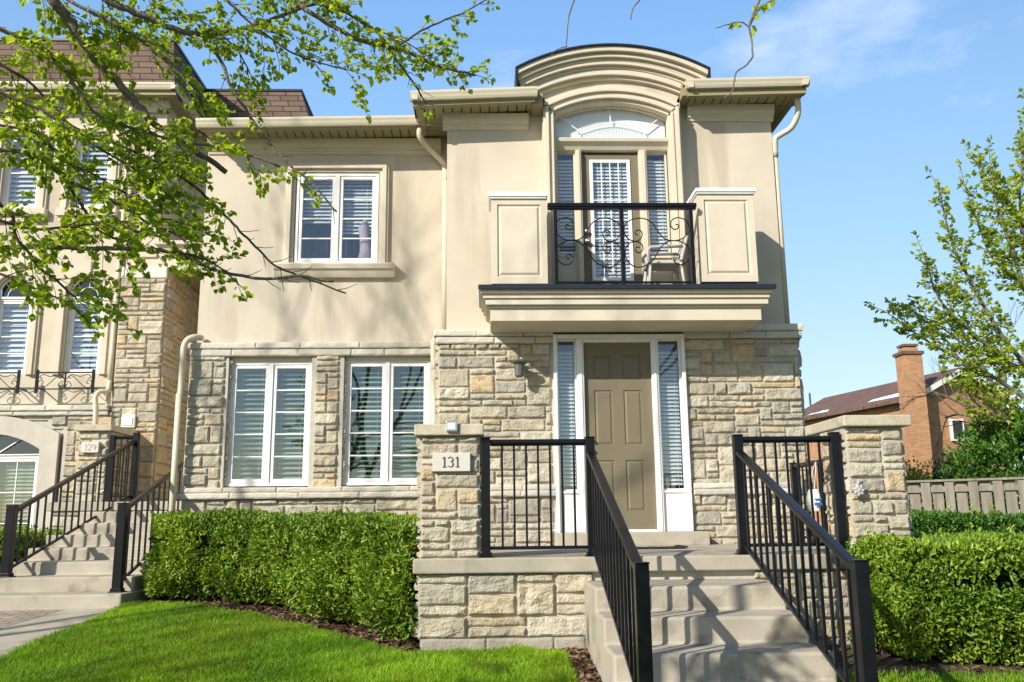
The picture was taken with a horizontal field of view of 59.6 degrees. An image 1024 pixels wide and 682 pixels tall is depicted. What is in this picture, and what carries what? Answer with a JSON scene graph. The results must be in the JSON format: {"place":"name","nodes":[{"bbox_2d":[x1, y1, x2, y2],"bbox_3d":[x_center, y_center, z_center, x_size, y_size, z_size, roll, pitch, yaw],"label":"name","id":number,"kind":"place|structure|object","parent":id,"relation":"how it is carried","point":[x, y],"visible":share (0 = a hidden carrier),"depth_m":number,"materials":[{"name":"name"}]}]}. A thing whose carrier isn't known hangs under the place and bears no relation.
{"place":"outdoors","nodes":[
{"label":"outdoors","id":0,"kind":"place"},
{"bbox_2d":[0,610,59,627],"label":"paved walk","id":1,"kind":"structure","parent":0,"point":[9,617],"depth_m":9.51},
{"bbox_2d":[0,608,112,654],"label":"path","id":2,"kind":"structure","parent":0,"point":[17,634],"depth_m":8.86,"materials":[{"name":"concrete"}]},
{"bbox_2d":[0,600,578,681],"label":"lawn grass","id":3,"kind":"structure","parent":0,"point":[154,641],"depth_m":7.26,"materials":[{"name":"green plant"}]},
{"bbox_2d":[0,0,1023,503],"label":"sky","id":4,"kind":"structure","parent":0,"point":[896,87],"materials":[{"name":"blue"}]},
{"bbox_2d":[829,504,1023,534],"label":"clipped hedge","id":5,"kind":"object","parent":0,"point":[927,521],"visible":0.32,"depth_m":10.35,"materials":[{"name":"green plant"}]},
{"bbox_2d":[836,667,1023,681],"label":"lawn grass","id":6,"kind":"structure","parent":0,"point":[944,675],"depth_m":6.61,"materials":[{"name":"green plant"}]},
{"bbox_3d":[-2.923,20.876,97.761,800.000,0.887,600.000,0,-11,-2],"label":"ground","id":7,"kind":"structure","parent":0,"visible":0},
{"bbox_2d":[0,523,62,565],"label":"clipped hedge","id":8,"kind":"object","parent":7,"relation":"on","point":[30,540],"visible":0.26,"depth_m":12.11,"materials":[{"name":"green plant"}]},
{"bbox_2d":[0,511,165,612],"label":"concrete steps","id":9,"kind":"structure","parent":7,"relation":"on","point":[73,570],"depth_m":10.81,"materials":[{"name":"grey concrete"}]},
{"bbox_2d":[0,440,135,577],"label":"stair railing","id":10,"kind":"object","parent":9,"relation":"on","point":[7,566],"visible":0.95,"depth_m":11.53,"materials":[{"name":"black metal"}]},
{"bbox_2d":[108,461,183,592],"bbox_3d":[-4.565,2.183,12.081,0.156,2.082,3.601,0,-11,-2],"label":"stair railing","id":11,"kind":"object","parent":9,"relation":"on","point":[119,573],"visible":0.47,"depth_m":10.52,"materials":[{"name":"black metal"}]},
{"bbox_2d":[46,501,180,529],"bbox_3d":[-5.658,3.404,15.244,2.500,1.220,4.450,0,-11,-2],"label":"neighbour porch","id":12,"kind":"object","parent":7,"relation":"on","point":[113,505],"visible":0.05,"depth_m":13.15,"materials":[{"name":"concrete"}]},
{"bbox_2d":[72,424,137,501],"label":"stone pier","id":13,"kind":"structure","parent":12,"relation":"on","point":[101,433],"depth_m":14.06,"materials":[{"name":"beige stone"}]},
{"bbox_2d":[81,442,99,452],"bbox_3d":[-6.623,1.669,14.039,0.270,0.170,0.076,0,-11,-2],"label":"number plate","id":14,"kind":"object","parent":13,"relation":"attached to","point":[90,447],"visible":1,"depth_m":14.01,"materials":[{"name":"stone"}]},
{"bbox_2d":[105,433,140,501],"bbox_3d":[-6.083,1.979,13.961,0.498,1.080,0.141,0,-11,-2],"label":"porch railing","id":15,"kind":"object","parent":12,"relation":"on","point":[134,463],"visible":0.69,"depth_m":13.94,"materials":[{"name":"black metal"}]},
{"bbox_2d":[0,37,313,540],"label":"neighbour townhouse","id":16,"kind":"structure","parent":7,"relation":"on","point":[60,371],"depth_m":15.69,"materials":[{"name":"paint"}]},
{"bbox_2d":[0,278,31,374],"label":"window","id":17,"kind":"structure","parent":16,"relation":"in","point":[7,301],"depth_m":15.73,"materials":[{"name":"white paint"}]},
{"bbox_2d":[0,439,38,528],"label":"window","id":18,"kind":"structure","parent":16,"relation":"in","point":[4,458],"depth_m":15.18,"materials":[{"name":"white paint"}]},
{"bbox_2d":[2,137,40,207],"bbox_3d":[-8.869,-3.039,16.289,0.660,1.390,0.156,0,-11,-2],"label":"window","id":19,"kind":"structure","parent":16,"relation":"in","point":[8,172],"depth_m":16.27,"materials":[{"name":"white paint"}]},
{"bbox_2d":[64,277,103,373],"bbox_3d":[-7.490,-0.277,15.767,0.664,1.762,0.176,0,-11,-2],"label":"window","id":20,"kind":"structure","parent":16,"relation":"in","point":[70,333],"depth_m":15.71,"materials":[{"name":"white paint"}]},
{"bbox_2d":[72,138,112,207],"bbox_3d":[-7.620,-3.044,16.327,0.660,1.390,0.156,0,-11,-2],"label":"window","id":21,"kind":"structure","parent":16,"relation":"in","point":[86,205],"depth_m":16.34,"materials":[{"name":"white paint"}]},
{"bbox_2d":[139,588,419,653],"bbox_3d":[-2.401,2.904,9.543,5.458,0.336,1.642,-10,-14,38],"label":"mulch","id":22,"kind":"object","parent":7,"relation":"on","point":[322,625],"visible":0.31,"depth_m":9.09,"materials":[{"name":"brown wood"}]},
{"bbox_2d":[139,506,419,640],"bbox_3d":[-2.530,2.366,9.544,3.590,1.240,3.885,0,-11,-2],"label":"clipped hedge","id":23,"kind":"object","parent":22,"relation":"on","point":[339,562],"visible":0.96,"depth_m":9.15,"materials":[{"name":"green plant"}]},
{"bbox_2d":[0,0,784,341],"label":"leafy tree","id":24,"kind":"object","parent":7,"relation":"on","point":[36,162],"visible":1,"depth_m":3.29,"materials":[{"name":"green plant"}]},
{"bbox_2d":[169,43,813,545],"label":"townhouse","id":25,"kind":"structure","parent":7,"relation":"on","point":[473,245],"depth_m":12.06,"materials":[{"name":"paint"}]},
{"bbox_2d":[224,362,311,486],"bbox_3d":[-3.309,1.131,12.240,1.130,1.700,0.163,0,-11,-2],"label":"window","id":26,"kind":"structure","parent":25,"relation":"in","point":[269,433],"depth_m":12.22,"materials":[{"name":"white paint"}]},
{"bbox_2d":[294,173,379,262],"bbox_3d":[-2.506,-1.728,12.899,1.180,1.370,0.286,0,-11,-2],"label":"window","id":27,"kind":"structure","parent":25,"relation":"in","point":[354,236],"depth_m":12.91,"materials":[{"name":"white paint"}]},
{"bbox_2d":[342,361,430,485],"bbox_3d":[-1.712,1.115,12.291,1.185,1.720,0.163,0,-11,-2],"label":"window","id":28,"kind":"structure","parent":25,"relation":"in","point":[387,367],"depth_m":12.28,"materials":[{"name":"white paint"}]},
{"bbox_2d":[510,359,527,377],"bbox_3d":[0.090,0.336,11.400,0.230,0.270,0.297,0,-11,-2],"label":"wall lamp","id":29,"kind":"object","parent":25,"relation":"attached to","point":[519,367],"visible":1,"depth_m":11.31,"materials":[{"name":"metal"}]},
{"bbox_2d":[556,106,665,155],"bbox_3d":[1.347,-2.931,12.519,1.600,0.570,0.530,0,-11,-2],"label":"transom window","id":30,"kind":"structure","parent":25,"relation":"in","point":[621,122],"depth_m":12.34,"materials":[{"name":"glass"}]},
{"bbox_2d":[581,154,642,280],"bbox_3d":[1.339,-1.561,12.022,0.786,2.030,0.154,0,-11,-2],"label":"balcony door","id":31,"kind":"structure","parent":25,"relation":"in","point":[587,160],"depth_m":12.08,"materials":[{"name":"white paint"}]},
{"bbox_2d":[583,343,657,531],"bbox_3d":[1.377,1.208,11.436,0.876,2.418,0.070,0,-11,-2],"label":"front door","id":32,"kind":"structure","parent":25,"relation":"in","point":[617,376],"depth_m":11.49,"materials":[{"name":"brown paint"}]},
{"bbox_2d":[641,235,687,280],"bbox_3d":[1.979,-0.962,11.516,0.558,0.756,0.419,0,-11,-2],"label":"patio chair","id":33,"kind":"object","parent":25,"relation":"on","point":[662,266],"visible":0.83,"depth_m":11.40,"materials":[{"name":"grey plastic"}]},
{"bbox_2d":[424,648,588,655],"bbox_3d":[-0.043,2.547,6.636,1.420,0.209,2.110,0,-11,-2],"label":"soil strip","id":34,"kind":"object","parent":7,"relation":"on","point":[560,650],"visible":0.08,"depth_m":7.62,"materials":[{"name":"brown soil"}]},
{"bbox_2d":[571,656,598,681],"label":"soil strip","id":35,"kind":"object","parent":7,"relation":"on","point":[582,667],"visible":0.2,"depth_m":7.05,"materials":[{"name":"brown soil"}]},
{"bbox_2d":[562,645,601,681],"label":"mulch","id":36,"kind":"object","parent":35,"relation":"on","point":[584,676],"visible":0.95,"depth_m":7.00,"materials":[{"name":"brown wood"}]},
{"bbox_2d":[413,544,851,650],"bbox_3d":[1.363,2.647,9.408,4.566,0.878,3.400,0,-11,-2],"label":"porch","id":37,"kind":"object","parent":7,"relation":"on","point":[532,597],"visible":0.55,"depth_m":7.78,"materials":[{"name":"stone"}]},
{"bbox_2d":[414,424,483,557],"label":"stone pier","id":38,"kind":"structure","parent":37,"relation":"on","point":[448,524],"depth_m":7.92,"materials":[{"name":"beige stone"}]},
{"bbox_2d":[433,453,469,471],"bbox_3d":[-0.538,1.079,7.953,0.335,0.165,0.056,0,-11,-2],"label":"number plate","id":39,"kind":"object","parent":38,"relation":"attached to","point":[451,462],"visible":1,"depth_m":7.93,"materials":[{"name":"stone"}]},
{"bbox_2d":[446,420,457,431],"bbox_3d":[-0.538,0.764,7.997,0.100,0.099,0.112,0,-11,-2],"label":"cap light","id":40,"kind":"object","parent":38,"relation":"attached to","point":[451,425],"visible":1,"depth_m":7.95,"materials":[{"name":"metal"}]},
{"bbox_2d":[478,436,594,557],"bbox_3d":[0.237,1.390,7.993,1.083,1.055,0.138,0,-11,-2],"label":"porch railing","id":41,"kind":"object","parent":37,"relation":"on","point":[588,442],"visible":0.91,"depth_m":7.98,"materials":[{"name":"black metal"}]},
{"bbox_2d":[636,545,687,548],"bbox_3d":[1.503,2.266,9.820,0.757,0.032,0.550,0,-11,-2],"label":"door mat","id":42,"kind":"object","parent":37,"relation":"on","point":[668,547],"depth_m":9.59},
{"bbox_2d":[731,432,848,554],"bbox_3d":[2.504,1.368,8.066,1.028,1.080,0.138,0,-11,-2],"label":"porch railing","id":43,"kind":"object","parent":37,"relation":"on","point":[832,439],"visible":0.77,"depth_m":8.06,"materials":[{"name":"black metal"}]},
{"bbox_2d":[789,459,828,542],"bbox_3d":[3.544,1.773,9.903,0.138,0.985,2.438,0,-11,-2],"label":"porch railing","id":44,"kind":"object","parent":37,"relation":"on","point":[794,481],"visible":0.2,"depth_m":10.75,"materials":[{"name":"black metal"}]},
{"bbox_2d":[806,464,821,510],"bbox_3d":[3.462,1.650,10.238,0.109,0.589,0.347,-1,-11,3],"label":"carrier bag","id":45,"kind":"object","parent":44,"relation":"hanging from","point":[817,498],"visible":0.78,"depth_m":10.12,"materials":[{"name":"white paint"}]},
{"bbox_2d":[805,415,912,548],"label":"stone pier","id":46,"kind":"structure","parent":37,"relation":"on","point":[872,452],"depth_m":8.09,"materials":[{"name":"beige stone"}]},
{"bbox_2d":[852,478,865,497],"bbox_3d":[3.098,1.312,7.976,0.124,0.170,0.047,0,-11,-2],"label":"plaster ornament","id":47,"kind":"object","parent":46,"relation":"attached to","point":[859,489],"visible":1,"depth_m":7.96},
{"bbox_2d":[584,579,836,681],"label":"concrete steps","id":48,"kind":"structure","parent":7,"relation":"on","point":[728,630],"depth_m":6.55,"materials":[{"name":"grey concrete"}]},
{"bbox_2d":[587,452,653,681],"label":"stair railing","id":49,"kind":"object","parent":48,"relation":"on","point":[616,554],"visible":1,"depth_m":6.17,"materials":[{"name":"black metal"}]},
{"bbox_2d":[736,451,878,681],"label":"stair railing","id":50,"kind":"object","parent":48,"relation":"on","point":[862,623],"visible":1,"depth_m":6.16,"materials":[{"name":"black metal"}]},
{"bbox_2d":[802,344,1019,530],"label":"brick house","id":51,"kind":"structure","parent":7,"relation":"on","point":[921,435],"depth_m":36.92,"materials":[{"name":"orange brick"}]},
{"bbox_2d":[949,419,964,440],"bbox_3d":[18.362,3.675,36.927,0.550,0.900,0.250,0,-11,-2],"label":"window","id":52,"kind":"structure","parent":51,"relation":"in","point":[950,423],"depth_m":36.83,"materials":[{"name":"white paint"}]},
{"bbox_2d":[904,456,946,512],"bbox_3d":[6.675,2.845,14.762,1.052,1.885,0.960,-8,-13,32],"label":"yellow shrub","id":53,"kind":"object","parent":7,"relation":"on","point":[915,474],"visible":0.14,"depth_m":14.71,"materials":[{"name":"green plant"}]},
{"bbox_2d":[828,639,1023,681],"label":"planting bed","id":54,"kind":"object","parent":7,"relation":"on","point":[892,660],"visible":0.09,"depth_m":7.16,"materials":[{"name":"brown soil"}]},
{"bbox_2d":[844,522,1023,666],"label":"clipped hedge","id":55,"kind":"object","parent":54,"relation":"on","point":[954,590],"visible":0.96,"depth_m":7.12,"materials":[{"name":"green plant"}]},
{"bbox_2d":[863,87,1023,428],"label":"leafy tree","id":56,"kind":"object","parent":7,"relation":"on","point":[995,355],"visible":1,"depth_m":15.15,"materials":[{"name":"green plant"}]},
{"bbox_2d":[890,279,1023,476],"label":"leafy tree","id":57,"kind":"object","parent":7,"relation":"on","point":[961,297],"visible":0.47,"depth_m":17.38,"materials":[{"name":"green plant"}]},
{"bbox_2d":[906,477,1023,520],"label":"wooden fence","id":58,"kind":"object","parent":7,"relation":"on","point":[984,487],"visible":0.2,"depth_m":12.77,"materials":[{"name":"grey wood"}]},
{"bbox_2d":[928,451,1006,512],"bbox_3d":[7.657,2.855,15.151,1.444,2.001,1.416,8,-14,-38],"label":"evergreen shrub","id":59,"kind":"object","parent":7,"relation":"on","point":[949,473],"visible":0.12,"depth_m":15.04,"materials":[{"name":"green plant"}]},
{"bbox_2d":[935,402,1023,513],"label":"evergreen shrub","id":60,"kind":"object","parent":7,"relation":"on","point":[1002,446],"visible":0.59,"depth_m":14.87,"materials":[{"name":"green plant"}]}
]}

